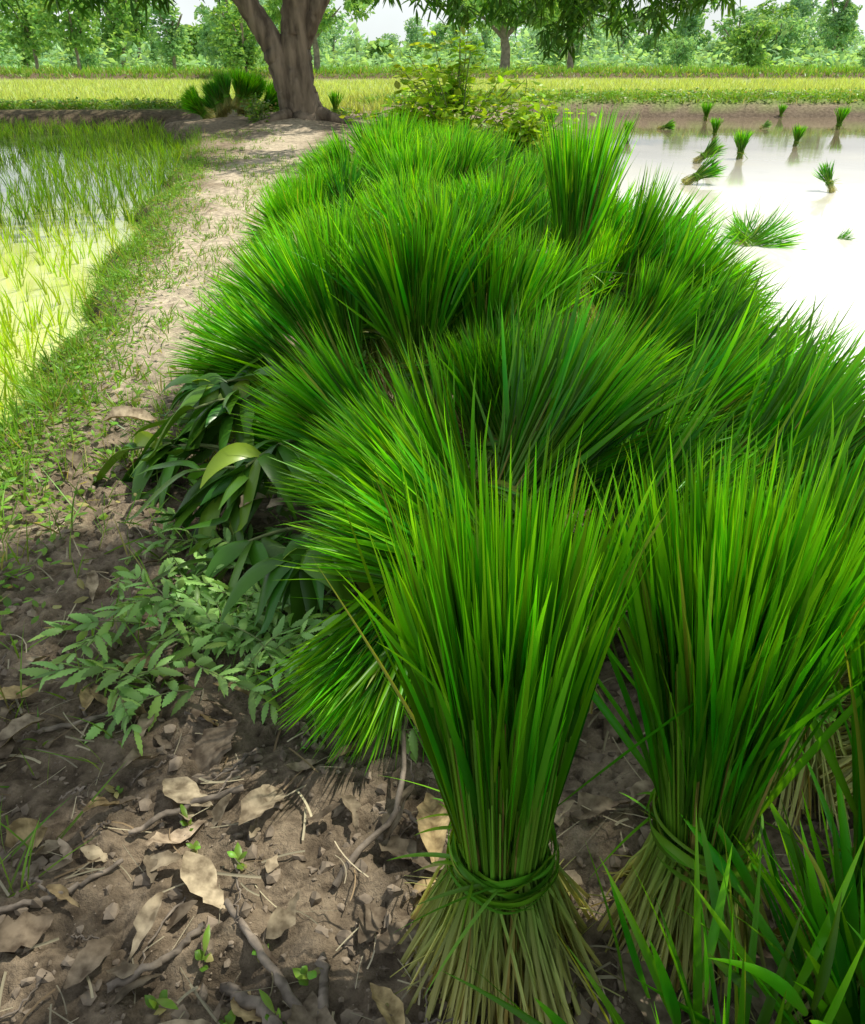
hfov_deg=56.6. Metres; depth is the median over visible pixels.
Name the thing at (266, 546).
mango branch
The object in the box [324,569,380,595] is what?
neem sprig
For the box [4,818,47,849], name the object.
dry leaf
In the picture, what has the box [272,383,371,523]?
rice seedling bundle
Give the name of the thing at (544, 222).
rice seedling bundle
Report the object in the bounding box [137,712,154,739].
dry leaf
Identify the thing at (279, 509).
neem sprig
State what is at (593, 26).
field tree
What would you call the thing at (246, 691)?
dry leaf
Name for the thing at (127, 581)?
neem sprig
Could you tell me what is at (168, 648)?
dead twig
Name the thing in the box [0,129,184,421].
paddy water
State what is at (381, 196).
rice seedling bundle
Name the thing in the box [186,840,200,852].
weed seedling
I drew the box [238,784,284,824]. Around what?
dry leaf
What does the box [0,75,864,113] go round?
rice field
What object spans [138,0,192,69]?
field tree
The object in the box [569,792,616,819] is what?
dry leaf
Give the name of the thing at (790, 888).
dry leaf
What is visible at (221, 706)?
dry leaf
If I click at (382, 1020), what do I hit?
dry leaf
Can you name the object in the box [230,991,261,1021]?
dry leaf
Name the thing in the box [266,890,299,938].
dry leaf
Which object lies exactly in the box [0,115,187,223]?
rice seedlings
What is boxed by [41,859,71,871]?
dry leaf
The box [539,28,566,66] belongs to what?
field tree
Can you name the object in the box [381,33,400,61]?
field tree
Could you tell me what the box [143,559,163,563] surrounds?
dry leaf
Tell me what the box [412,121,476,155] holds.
rice seedling bundle
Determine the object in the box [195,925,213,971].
weed seedling
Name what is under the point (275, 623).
neem sprig
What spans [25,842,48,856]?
dry leaf
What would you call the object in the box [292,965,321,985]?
weed seedling
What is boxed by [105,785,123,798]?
weed seedling
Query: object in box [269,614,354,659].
neem sprig
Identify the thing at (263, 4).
field tree
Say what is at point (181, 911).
dry leaf
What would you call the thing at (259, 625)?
neem sprig
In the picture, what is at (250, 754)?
dead twig
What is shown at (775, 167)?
pond water
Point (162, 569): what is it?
neem sprig
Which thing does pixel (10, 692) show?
dry leaf
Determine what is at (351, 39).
field tree
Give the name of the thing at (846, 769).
rice seedling bundle
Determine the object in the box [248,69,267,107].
rice seedling bundle
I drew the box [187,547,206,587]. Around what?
neem sprig
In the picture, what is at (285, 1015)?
dry leaf
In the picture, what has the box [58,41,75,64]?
field tree
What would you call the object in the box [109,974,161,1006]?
dry leaf
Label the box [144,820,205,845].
dry leaf
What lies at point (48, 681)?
dry leaf
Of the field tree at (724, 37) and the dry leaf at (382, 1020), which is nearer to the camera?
the dry leaf at (382, 1020)
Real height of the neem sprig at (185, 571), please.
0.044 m
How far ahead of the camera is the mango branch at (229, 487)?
1.64 m
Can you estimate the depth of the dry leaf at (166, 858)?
1.03 m
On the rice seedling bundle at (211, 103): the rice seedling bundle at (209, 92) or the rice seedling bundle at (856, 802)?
the rice seedling bundle at (209, 92)
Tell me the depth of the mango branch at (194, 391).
1.97 m
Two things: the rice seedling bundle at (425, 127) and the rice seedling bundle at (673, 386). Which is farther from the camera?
the rice seedling bundle at (425, 127)
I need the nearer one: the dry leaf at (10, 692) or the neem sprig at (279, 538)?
the dry leaf at (10, 692)
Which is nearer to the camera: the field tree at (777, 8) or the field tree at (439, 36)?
the field tree at (439, 36)
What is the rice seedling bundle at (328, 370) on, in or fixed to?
on the ground at (300, 942)
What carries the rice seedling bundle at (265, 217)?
on the ground at (300, 942)
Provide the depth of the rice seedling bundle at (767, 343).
1.74 m
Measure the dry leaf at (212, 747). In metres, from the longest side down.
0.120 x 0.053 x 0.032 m
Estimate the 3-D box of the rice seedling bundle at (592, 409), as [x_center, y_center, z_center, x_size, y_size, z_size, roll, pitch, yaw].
[0.222,-0.068,1.413,0.603,0.573,0.554,-51,6,-12]
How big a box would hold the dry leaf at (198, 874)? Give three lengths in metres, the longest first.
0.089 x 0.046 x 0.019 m
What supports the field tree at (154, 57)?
on the ground at (300, 942)
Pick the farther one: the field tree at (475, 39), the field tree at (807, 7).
the field tree at (807, 7)
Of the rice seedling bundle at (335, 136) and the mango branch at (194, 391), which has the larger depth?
the rice seedling bundle at (335, 136)
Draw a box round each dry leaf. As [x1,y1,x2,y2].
[0,685,38,699]
[0,699,20,720]
[0,713,45,747]
[0,720,15,758]
[0,911,53,951]
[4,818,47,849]
[12,656,48,676]
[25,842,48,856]
[33,840,60,855]
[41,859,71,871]
[44,679,56,683]
[46,884,79,906]
[57,837,72,860]
[60,466,73,473]
[61,449,87,470]
[63,936,114,988]
[69,525,91,530]
[79,684,98,710]
[80,844,107,861]
[82,796,123,811]
[85,570,98,603]
[89,689,146,716]
[94,503,117,518]
[103,405,156,420]
[106,960,138,978]
[109,795,137,807]
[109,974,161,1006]
[117,655,149,667]
[119,458,137,470]
[120,748,161,768]
[127,891,163,962]
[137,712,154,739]
[140,850,181,871]
[141,662,171,675]
[142,1014,160,1023]
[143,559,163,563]
[143,849,157,882]
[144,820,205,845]
[154,735,171,748]
[156,671,187,682]
[159,1019,211,1023]
[162,777,212,806]
[165,900,197,932]
[178,807,194,819]
[180,851,224,908]
[190,709,212,726]
[190,719,237,771]
[199,712,217,726]
[202,699,233,715]
[209,992,224,1023]
[211,793,231,826]
[213,681,249,695]
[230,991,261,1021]
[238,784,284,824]
[239,492,265,507]
[247,935,278,964]
[249,817,259,837]
[264,852,278,872]
[266,498,296,508]
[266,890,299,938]
[274,1009,296,1021]
[275,697,290,706]
[285,759,317,771]
[287,1004,316,1023]
[299,721,310,736]
[302,991,335,1023]
[305,803,340,820]
[327,745,358,762]
[339,794,360,832]
[358,898,385,942]
[370,983,404,1023]
[374,919,419,953]
[374,1014,410,1023]
[379,836,437,877]
[381,780,417,839]
[405,879,435,901]
[406,930,425,941]
[408,845,446,871]
[416,792,449,861]
[508,1005,522,1023]
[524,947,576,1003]
[554,808,564,826]
[560,799,574,816]
[565,870,582,884]
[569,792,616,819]
[570,878,583,908]
[594,1007,612,1023]
[603,704,623,742]
[611,800,630,807]
[613,953,672,1023]
[617,944,658,991]
[621,663,632,673]
[630,779,654,804]
[634,794,652,802]
[680,988,715,1020]
[711,963,734,1007]
[740,946,776,1013]
[763,938,777,969]
[778,974,810,1008]
[779,876,804,906]
[796,807,825,815]
[819,830,853,850]
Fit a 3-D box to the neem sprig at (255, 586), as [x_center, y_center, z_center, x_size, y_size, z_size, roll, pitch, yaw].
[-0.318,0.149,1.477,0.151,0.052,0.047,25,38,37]
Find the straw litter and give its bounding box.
[0,510,853,1023]
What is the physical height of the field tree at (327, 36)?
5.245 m
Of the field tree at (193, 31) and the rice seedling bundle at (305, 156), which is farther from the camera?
the field tree at (193, 31)
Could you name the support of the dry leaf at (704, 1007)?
on the ground at (300, 942)
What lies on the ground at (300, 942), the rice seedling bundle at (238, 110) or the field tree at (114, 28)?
the field tree at (114, 28)
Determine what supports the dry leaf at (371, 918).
on the ground at (300, 942)
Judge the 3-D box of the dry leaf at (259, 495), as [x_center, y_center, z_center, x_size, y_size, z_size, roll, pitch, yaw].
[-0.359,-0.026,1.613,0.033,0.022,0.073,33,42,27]
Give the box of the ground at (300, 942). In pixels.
[0,62,864,1023]
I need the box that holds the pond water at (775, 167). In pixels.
[538,117,864,416]
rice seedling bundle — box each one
[158,275,307,392]
[177,83,213,118]
[180,85,214,118]
[185,287,315,386]
[198,211,309,335]
[199,76,227,116]
[200,92,226,117]
[200,94,222,117]
[208,190,393,404]
[209,84,232,116]
[211,67,234,109]
[224,300,477,487]
[226,370,325,466]
[228,66,254,108]
[231,82,244,112]
[232,161,321,252]
[234,70,261,109]
[241,84,266,114]
[247,189,316,248]
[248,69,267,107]
[250,595,412,775]
[251,171,353,231]
[252,82,276,112]
[255,183,386,349]
[258,77,272,104]
[263,584,423,768]
[265,327,571,543]
[266,83,278,111]
[267,367,618,631]
[270,163,351,213]
[272,192,396,394]
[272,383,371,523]
[288,136,329,181]
[295,192,522,433]
[297,145,374,221]
[300,123,368,196]
[306,134,369,200]
[307,156,369,210]
[307,159,353,218]
[313,423,863,1023]
[323,165,428,238]
[326,91,343,113]
[339,107,416,156]
[341,145,370,187]
[347,118,437,170]
[351,139,411,196]
[355,171,526,395]
[358,157,448,202]
[359,130,462,188]
[371,170,452,230]
[372,103,424,140]
[404,122,453,149]
[407,311,543,489]
[410,216,600,435]
[412,117,455,136]
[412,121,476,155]
[420,119,514,193]
[420,171,490,223]
[435,161,550,262]
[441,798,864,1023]
[442,311,560,519]
[448,116,505,165]
[449,288,626,498]
[466,266,768,533]
[477,121,512,170]
[484,125,536,188]
[487,147,544,198]
[488,214,615,333]
[501,173,554,256]
[505,150,525,173]
[510,279,694,533]
[517,143,551,252]
[530,101,655,336]
[535,211,646,314]
[540,108,560,130]
[545,174,629,253]
[545,226,624,319]
[567,415,864,1022]
[584,271,699,391]
[584,283,803,521]
[589,358,810,713]
[593,234,626,299]
[597,160,735,326]
[598,180,654,250]
[619,191,786,336]
[621,119,633,136]
[621,244,716,341]
[622,225,782,322]
[628,326,713,439]
[628,397,864,809]
[630,264,836,437]
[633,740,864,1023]
[637,286,725,370]
[657,119,675,129]
[662,307,864,545]
[663,243,807,371]
[680,148,727,184]
[692,136,727,162]
[696,293,864,473]
[700,101,713,120]
[701,291,864,506]
[710,116,723,135]
[721,207,757,244]
[724,193,776,236]
[727,460,864,835]
[731,126,755,158]
[734,198,805,249]
[759,120,771,128]
[773,506,864,1022]
[778,104,788,116]
[792,123,808,145]
[806,723,852,808]
[811,160,840,192]
[829,672,850,731]
[833,105,851,129]
[837,227,856,239]
[840,639,864,684]
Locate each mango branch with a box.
[92,438,218,507]
[123,457,295,541]
[132,413,274,470]
[132,431,218,508]
[135,525,324,599]
[136,389,259,462]
[159,373,283,442]
[171,479,313,564]
[176,386,261,426]
[182,438,319,532]
[202,350,311,399]
[219,527,376,635]
[228,352,300,432]
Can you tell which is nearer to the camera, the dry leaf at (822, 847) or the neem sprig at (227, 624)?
the dry leaf at (822, 847)
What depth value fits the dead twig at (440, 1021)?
0.84 m
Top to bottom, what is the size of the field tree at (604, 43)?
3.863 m
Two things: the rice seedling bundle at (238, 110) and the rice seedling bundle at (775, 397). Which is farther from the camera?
the rice seedling bundle at (238, 110)
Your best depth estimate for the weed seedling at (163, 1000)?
0.87 m
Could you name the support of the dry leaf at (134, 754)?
on the ground at (300, 942)
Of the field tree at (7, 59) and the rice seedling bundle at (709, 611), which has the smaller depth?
the rice seedling bundle at (709, 611)
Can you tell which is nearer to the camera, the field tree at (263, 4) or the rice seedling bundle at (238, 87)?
the rice seedling bundle at (238, 87)
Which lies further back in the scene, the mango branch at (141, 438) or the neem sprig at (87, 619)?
the mango branch at (141, 438)
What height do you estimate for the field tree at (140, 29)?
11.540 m
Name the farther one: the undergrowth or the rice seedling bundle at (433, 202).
the undergrowth
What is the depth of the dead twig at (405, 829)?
1.07 m
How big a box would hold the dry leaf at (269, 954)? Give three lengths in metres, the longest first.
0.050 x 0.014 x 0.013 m
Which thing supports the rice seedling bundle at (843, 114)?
on the pond water at (775, 167)
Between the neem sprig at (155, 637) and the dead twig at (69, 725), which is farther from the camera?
the neem sprig at (155, 637)
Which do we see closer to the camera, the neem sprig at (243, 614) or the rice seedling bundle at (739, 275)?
the neem sprig at (243, 614)
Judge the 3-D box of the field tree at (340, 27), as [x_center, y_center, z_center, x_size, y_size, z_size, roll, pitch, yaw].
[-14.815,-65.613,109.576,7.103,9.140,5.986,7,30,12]
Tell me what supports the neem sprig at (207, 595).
on the mango branch at (266, 546)
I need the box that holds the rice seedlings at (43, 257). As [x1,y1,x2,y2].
[0,196,137,325]
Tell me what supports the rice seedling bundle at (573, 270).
on the ground at (300, 942)
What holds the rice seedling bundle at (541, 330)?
on the ground at (300, 942)
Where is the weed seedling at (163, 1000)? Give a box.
[144,990,178,1014]
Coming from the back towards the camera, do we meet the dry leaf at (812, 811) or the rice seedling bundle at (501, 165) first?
the rice seedling bundle at (501, 165)
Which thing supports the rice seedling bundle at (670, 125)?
on the pond water at (775, 167)
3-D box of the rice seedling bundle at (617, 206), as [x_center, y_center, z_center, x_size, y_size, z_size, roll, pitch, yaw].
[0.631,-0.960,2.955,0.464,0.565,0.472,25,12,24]
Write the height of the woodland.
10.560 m
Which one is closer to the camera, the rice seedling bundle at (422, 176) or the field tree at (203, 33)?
the rice seedling bundle at (422, 176)
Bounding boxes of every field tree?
[0,0,60,68]
[0,15,31,67]
[7,0,55,49]
[11,45,40,67]
[27,0,100,69]
[40,39,52,59]
[54,29,69,59]
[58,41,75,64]
[72,47,100,68]
[90,0,143,66]
[113,46,130,63]
[119,0,156,62]
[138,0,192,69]
[148,36,160,64]
[161,43,194,66]
[167,22,203,63]
[194,0,260,71]
[194,6,214,58]
[204,0,264,71]
[259,0,281,28]
[263,0,375,70]
[311,33,330,56]
[317,0,347,46]
[320,29,332,61]
[323,25,345,58]
[343,37,363,59]
[364,37,393,67]
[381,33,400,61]
[402,15,428,58]
[415,42,440,57]
[429,21,453,61]
[443,0,562,69]
[446,23,461,58]
[464,34,483,66]
[476,51,486,64]
[477,25,495,65]
[491,50,500,65]
[520,0,628,69]
[522,27,545,63]
[535,41,565,64]
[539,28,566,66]
[550,44,564,67]
[574,12,608,59]
[574,39,583,62]
[602,33,624,64]
[610,29,636,58]
[622,6,675,57]
[652,41,666,64]
[662,34,697,65]
[663,31,683,61]
[671,0,718,65]
[701,40,718,62]
[708,5,773,66]
[716,23,734,61]
[726,18,779,68]
[744,0,798,57]
[757,12,812,63]
[773,3,800,49]
[784,0,833,60]
[790,36,825,64]
[802,47,814,65]
[805,15,842,55]
[818,0,862,55]
[839,27,864,63]
[857,47,864,61]
[860,50,864,66]
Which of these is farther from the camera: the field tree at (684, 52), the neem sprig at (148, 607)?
the field tree at (684, 52)
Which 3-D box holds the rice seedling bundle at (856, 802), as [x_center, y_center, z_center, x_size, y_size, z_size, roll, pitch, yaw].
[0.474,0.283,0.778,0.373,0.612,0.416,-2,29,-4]
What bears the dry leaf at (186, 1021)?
on the ground at (300, 942)
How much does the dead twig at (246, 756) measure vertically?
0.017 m
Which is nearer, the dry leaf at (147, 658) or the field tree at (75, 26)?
the dry leaf at (147, 658)
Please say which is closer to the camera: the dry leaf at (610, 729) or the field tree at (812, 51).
the dry leaf at (610, 729)
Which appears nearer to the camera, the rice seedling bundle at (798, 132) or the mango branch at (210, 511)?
the mango branch at (210, 511)
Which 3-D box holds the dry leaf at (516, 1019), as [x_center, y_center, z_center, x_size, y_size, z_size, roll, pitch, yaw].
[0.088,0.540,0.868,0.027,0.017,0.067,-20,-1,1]
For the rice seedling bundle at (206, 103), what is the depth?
12.85 m
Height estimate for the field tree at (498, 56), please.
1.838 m
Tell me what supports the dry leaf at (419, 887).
on the ground at (300, 942)
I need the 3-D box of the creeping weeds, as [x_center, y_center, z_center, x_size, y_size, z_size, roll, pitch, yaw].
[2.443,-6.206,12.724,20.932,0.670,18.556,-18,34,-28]
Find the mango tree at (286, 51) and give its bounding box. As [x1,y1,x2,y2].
[0,0,740,126]
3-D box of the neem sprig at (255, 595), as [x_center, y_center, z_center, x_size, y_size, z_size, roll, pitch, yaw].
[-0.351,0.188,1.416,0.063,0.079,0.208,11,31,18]
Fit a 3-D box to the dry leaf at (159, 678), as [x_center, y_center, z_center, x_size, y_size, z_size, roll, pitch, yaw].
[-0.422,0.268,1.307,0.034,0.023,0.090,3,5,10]
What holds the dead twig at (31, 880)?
on the ground at (300, 942)
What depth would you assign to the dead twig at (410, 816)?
1.06 m
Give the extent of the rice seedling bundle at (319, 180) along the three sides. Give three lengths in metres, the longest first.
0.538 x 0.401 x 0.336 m
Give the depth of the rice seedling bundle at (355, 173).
3.94 m
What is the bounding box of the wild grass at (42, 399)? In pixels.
[0,61,864,897]
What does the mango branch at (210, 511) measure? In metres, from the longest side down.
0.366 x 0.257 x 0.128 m
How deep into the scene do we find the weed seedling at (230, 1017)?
0.86 m
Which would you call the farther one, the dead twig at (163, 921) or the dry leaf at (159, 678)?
the dry leaf at (159, 678)
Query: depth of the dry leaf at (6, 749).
1.19 m
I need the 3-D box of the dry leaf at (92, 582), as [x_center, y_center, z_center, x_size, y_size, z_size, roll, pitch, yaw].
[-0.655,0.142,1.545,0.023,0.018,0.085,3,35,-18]
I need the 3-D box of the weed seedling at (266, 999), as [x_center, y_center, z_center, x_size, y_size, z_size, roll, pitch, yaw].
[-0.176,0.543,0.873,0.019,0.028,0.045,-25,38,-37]
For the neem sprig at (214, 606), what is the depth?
1.48 m
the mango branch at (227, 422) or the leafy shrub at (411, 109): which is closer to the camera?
the mango branch at (227, 422)
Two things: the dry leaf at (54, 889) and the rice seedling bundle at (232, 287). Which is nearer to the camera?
the dry leaf at (54, 889)
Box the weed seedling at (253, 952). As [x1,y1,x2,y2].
[252,944,268,962]
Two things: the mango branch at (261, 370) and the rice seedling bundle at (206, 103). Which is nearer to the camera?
the mango branch at (261, 370)
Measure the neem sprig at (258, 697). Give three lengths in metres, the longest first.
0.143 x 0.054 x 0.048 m
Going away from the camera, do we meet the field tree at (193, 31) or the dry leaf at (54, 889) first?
the dry leaf at (54, 889)
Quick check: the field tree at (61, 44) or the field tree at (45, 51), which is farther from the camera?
the field tree at (45, 51)
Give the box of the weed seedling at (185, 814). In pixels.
[180,803,193,830]
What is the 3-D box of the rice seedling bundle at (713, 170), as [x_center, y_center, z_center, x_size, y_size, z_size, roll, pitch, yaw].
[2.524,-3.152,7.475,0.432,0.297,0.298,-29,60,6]
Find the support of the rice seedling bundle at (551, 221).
on the ground at (300, 942)
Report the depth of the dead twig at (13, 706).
1.27 m
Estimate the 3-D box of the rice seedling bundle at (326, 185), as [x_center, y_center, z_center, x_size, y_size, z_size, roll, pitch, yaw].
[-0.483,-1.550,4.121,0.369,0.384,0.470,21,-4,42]
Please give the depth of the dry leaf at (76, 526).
1.73 m
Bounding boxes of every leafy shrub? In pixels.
[234,92,276,122]
[339,87,460,136]
[386,18,544,137]
[466,75,596,157]
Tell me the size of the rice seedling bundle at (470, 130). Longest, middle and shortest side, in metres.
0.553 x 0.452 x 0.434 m
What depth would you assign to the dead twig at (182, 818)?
1.09 m
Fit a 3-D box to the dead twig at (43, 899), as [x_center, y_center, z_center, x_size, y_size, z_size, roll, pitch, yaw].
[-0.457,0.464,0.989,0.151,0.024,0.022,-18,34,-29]
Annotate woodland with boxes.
[9,12,864,64]
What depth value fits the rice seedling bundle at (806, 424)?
1.30 m
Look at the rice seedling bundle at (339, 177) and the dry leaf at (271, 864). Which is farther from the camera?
the rice seedling bundle at (339, 177)
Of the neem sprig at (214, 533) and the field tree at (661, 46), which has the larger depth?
the field tree at (661, 46)
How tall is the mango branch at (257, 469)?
0.169 m
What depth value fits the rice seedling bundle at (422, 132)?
4.62 m
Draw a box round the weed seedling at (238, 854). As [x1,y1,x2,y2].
[227,842,246,870]
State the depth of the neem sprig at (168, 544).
1.62 m
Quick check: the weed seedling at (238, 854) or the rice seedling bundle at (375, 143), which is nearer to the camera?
the weed seedling at (238, 854)
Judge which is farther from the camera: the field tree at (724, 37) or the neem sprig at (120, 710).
the field tree at (724, 37)
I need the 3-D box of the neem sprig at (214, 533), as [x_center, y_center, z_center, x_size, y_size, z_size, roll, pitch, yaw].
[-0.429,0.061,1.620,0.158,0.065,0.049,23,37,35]
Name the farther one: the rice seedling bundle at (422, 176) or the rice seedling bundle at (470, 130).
the rice seedling bundle at (470, 130)
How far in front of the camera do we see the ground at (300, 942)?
1.17 m
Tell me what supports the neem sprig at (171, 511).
on the ground at (300, 942)
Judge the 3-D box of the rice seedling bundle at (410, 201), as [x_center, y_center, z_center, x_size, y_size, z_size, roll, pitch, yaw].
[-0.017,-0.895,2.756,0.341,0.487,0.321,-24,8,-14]
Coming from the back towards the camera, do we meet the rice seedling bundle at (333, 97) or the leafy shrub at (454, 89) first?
the rice seedling bundle at (333, 97)
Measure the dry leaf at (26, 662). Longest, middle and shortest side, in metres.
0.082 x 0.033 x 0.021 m
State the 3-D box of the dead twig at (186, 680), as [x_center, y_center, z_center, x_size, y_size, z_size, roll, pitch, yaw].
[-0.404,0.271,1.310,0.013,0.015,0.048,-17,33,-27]
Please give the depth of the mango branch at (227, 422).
1.88 m
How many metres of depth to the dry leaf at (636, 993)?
0.85 m
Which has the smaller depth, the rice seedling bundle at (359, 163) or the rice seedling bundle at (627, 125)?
the rice seedling bundle at (359, 163)
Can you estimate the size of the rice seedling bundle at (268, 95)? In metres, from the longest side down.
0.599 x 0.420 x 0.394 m
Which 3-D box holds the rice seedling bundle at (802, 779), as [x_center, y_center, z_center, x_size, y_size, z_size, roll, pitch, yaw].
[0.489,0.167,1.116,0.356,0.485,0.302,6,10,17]
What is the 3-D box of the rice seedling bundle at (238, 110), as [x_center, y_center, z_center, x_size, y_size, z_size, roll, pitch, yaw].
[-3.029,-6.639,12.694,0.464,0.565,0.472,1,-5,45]
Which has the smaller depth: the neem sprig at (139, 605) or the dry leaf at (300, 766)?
the dry leaf at (300, 766)
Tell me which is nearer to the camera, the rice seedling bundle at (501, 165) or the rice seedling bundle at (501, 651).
the rice seedling bundle at (501, 651)
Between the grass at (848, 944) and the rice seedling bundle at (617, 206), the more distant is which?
the rice seedling bundle at (617, 206)
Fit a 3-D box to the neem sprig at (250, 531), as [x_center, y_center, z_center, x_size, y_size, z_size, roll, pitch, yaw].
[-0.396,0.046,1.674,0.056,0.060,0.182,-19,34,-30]
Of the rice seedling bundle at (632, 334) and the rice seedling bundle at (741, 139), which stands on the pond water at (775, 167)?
the rice seedling bundle at (741, 139)
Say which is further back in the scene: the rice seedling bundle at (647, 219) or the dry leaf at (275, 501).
the rice seedling bundle at (647, 219)
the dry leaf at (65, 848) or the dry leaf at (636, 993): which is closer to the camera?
the dry leaf at (636, 993)
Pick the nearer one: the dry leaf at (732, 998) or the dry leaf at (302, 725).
the dry leaf at (732, 998)
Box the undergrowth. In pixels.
[0,30,864,70]
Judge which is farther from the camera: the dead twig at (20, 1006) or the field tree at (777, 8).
the field tree at (777, 8)
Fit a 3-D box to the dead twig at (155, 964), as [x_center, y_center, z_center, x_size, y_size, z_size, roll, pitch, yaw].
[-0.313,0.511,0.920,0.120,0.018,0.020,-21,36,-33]
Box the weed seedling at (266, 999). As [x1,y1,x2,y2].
[259,989,284,1023]
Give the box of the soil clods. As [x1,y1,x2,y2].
[0,398,840,1023]
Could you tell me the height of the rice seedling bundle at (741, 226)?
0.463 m
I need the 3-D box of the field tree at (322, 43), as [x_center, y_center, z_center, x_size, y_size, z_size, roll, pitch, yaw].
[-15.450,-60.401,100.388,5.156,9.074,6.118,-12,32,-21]
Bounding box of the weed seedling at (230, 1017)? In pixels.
[216,1009,235,1023]
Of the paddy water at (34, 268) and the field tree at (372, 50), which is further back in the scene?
the field tree at (372, 50)
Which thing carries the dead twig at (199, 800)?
on the ground at (300, 942)
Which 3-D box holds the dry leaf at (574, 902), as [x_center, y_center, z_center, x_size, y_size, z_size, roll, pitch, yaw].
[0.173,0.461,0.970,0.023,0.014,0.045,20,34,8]
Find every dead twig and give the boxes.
[0,653,6,672]
[0,699,20,715]
[0,858,123,913]
[0,972,46,1019]
[17,729,44,741]
[28,876,57,904]
[38,687,169,734]
[59,786,86,799]
[70,933,99,940]
[77,793,85,805]
[78,704,92,721]
[83,819,111,838]
[95,765,116,782]
[106,921,205,992]
[128,784,243,835]
[130,760,166,785]
[132,897,186,993]
[150,642,182,656]
[178,804,188,842]
[183,674,188,684]
[184,711,215,722]
[210,750,261,783]
[218,747,258,792]
[219,981,282,1023]
[223,898,302,1008]
[233,864,241,923]
[314,951,330,1013]
[332,710,407,887]
[378,811,417,829]
[398,805,447,843]
[399,818,416,836]
[407,751,414,781]
[411,1017,476,1023]
[425,988,427,1023]
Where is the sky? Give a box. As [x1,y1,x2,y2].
[0,0,864,58]
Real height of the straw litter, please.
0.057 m
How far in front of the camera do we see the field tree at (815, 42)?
84.53 m
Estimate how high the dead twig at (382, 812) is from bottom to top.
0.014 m
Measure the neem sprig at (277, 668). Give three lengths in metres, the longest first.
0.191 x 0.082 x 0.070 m
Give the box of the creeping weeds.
[0,86,864,644]
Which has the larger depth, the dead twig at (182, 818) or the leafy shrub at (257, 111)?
the leafy shrub at (257, 111)
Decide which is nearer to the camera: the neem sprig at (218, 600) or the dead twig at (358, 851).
the dead twig at (358, 851)
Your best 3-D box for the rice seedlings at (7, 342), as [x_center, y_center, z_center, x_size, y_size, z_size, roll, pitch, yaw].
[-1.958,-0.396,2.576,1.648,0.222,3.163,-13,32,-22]
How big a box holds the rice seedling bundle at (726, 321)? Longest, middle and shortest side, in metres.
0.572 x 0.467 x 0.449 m
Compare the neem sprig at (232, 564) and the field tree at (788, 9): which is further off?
the field tree at (788, 9)
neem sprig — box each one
[19,658,155,701]
[28,613,144,642]
[39,631,122,690]
[72,653,155,688]
[83,680,202,743]
[92,659,121,696]
[93,596,187,621]
[102,634,226,691]
[106,566,134,618]
[107,685,142,755]
[116,564,185,618]
[119,528,187,564]
[120,622,207,676]
[121,596,189,644]
[136,616,213,645]
[146,506,197,547]
[147,580,228,651]
[152,515,181,563]
[153,638,197,684]
[154,579,199,617]
[158,556,195,601]
[161,577,220,637]
[166,539,225,556]
[167,558,191,598]
[170,587,244,607]
[177,574,250,609]
[182,599,256,643]
[185,606,270,652]
[186,581,258,628]
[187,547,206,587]
[188,656,281,723]
[189,554,251,588]
[190,588,259,667]
[193,528,230,547]
[194,622,273,659]
[199,585,242,618]
[201,589,234,625]
[206,527,233,552]
[207,609,286,637]
[209,616,305,641]
[212,612,258,658]
[215,620,273,691]
[221,522,258,540]
[227,665,248,690]
[231,589,253,613]
[232,653,282,724]
[239,597,327,626]
[240,587,303,634]
[242,607,330,674]
[244,527,299,542]
[245,602,328,630]
[249,582,286,613]
[250,640,298,691]
[251,598,295,650]
[264,495,335,523]
[265,483,276,498]
[265,636,296,677]
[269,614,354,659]
[274,527,307,546]
[276,453,309,519]
[277,597,341,653]
[289,619,334,673]
[291,610,331,633]
[294,632,323,705]
[301,711,347,748]
[323,595,348,611]
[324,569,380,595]
[394,726,418,763]
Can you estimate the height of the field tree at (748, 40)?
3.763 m
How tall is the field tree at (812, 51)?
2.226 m
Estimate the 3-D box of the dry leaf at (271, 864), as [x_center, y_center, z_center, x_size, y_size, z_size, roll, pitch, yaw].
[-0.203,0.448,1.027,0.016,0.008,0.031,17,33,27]
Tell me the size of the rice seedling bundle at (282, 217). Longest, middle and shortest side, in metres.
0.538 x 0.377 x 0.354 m
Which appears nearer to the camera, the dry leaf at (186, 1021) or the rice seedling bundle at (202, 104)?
the dry leaf at (186, 1021)
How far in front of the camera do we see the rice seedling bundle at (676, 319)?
2.16 m
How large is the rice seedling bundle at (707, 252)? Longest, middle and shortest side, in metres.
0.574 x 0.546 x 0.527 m
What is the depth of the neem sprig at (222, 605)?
1.44 m
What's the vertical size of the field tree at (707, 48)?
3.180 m
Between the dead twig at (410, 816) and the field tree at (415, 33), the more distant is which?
the field tree at (415, 33)
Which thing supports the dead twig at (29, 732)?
on the ground at (300, 942)
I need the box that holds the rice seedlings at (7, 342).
[0,295,74,438]
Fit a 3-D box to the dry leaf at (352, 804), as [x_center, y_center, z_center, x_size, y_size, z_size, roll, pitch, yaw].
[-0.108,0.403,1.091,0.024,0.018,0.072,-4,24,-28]
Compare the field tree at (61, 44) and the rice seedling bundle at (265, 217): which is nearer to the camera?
the rice seedling bundle at (265, 217)
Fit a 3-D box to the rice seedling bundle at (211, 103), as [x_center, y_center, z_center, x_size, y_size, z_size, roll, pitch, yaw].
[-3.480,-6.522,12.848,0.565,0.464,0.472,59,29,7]
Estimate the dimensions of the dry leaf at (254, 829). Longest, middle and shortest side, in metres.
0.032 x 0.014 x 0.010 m
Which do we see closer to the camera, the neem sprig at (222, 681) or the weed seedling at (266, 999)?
the weed seedling at (266, 999)
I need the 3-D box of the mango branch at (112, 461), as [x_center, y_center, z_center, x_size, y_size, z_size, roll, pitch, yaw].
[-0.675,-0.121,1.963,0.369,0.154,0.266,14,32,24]

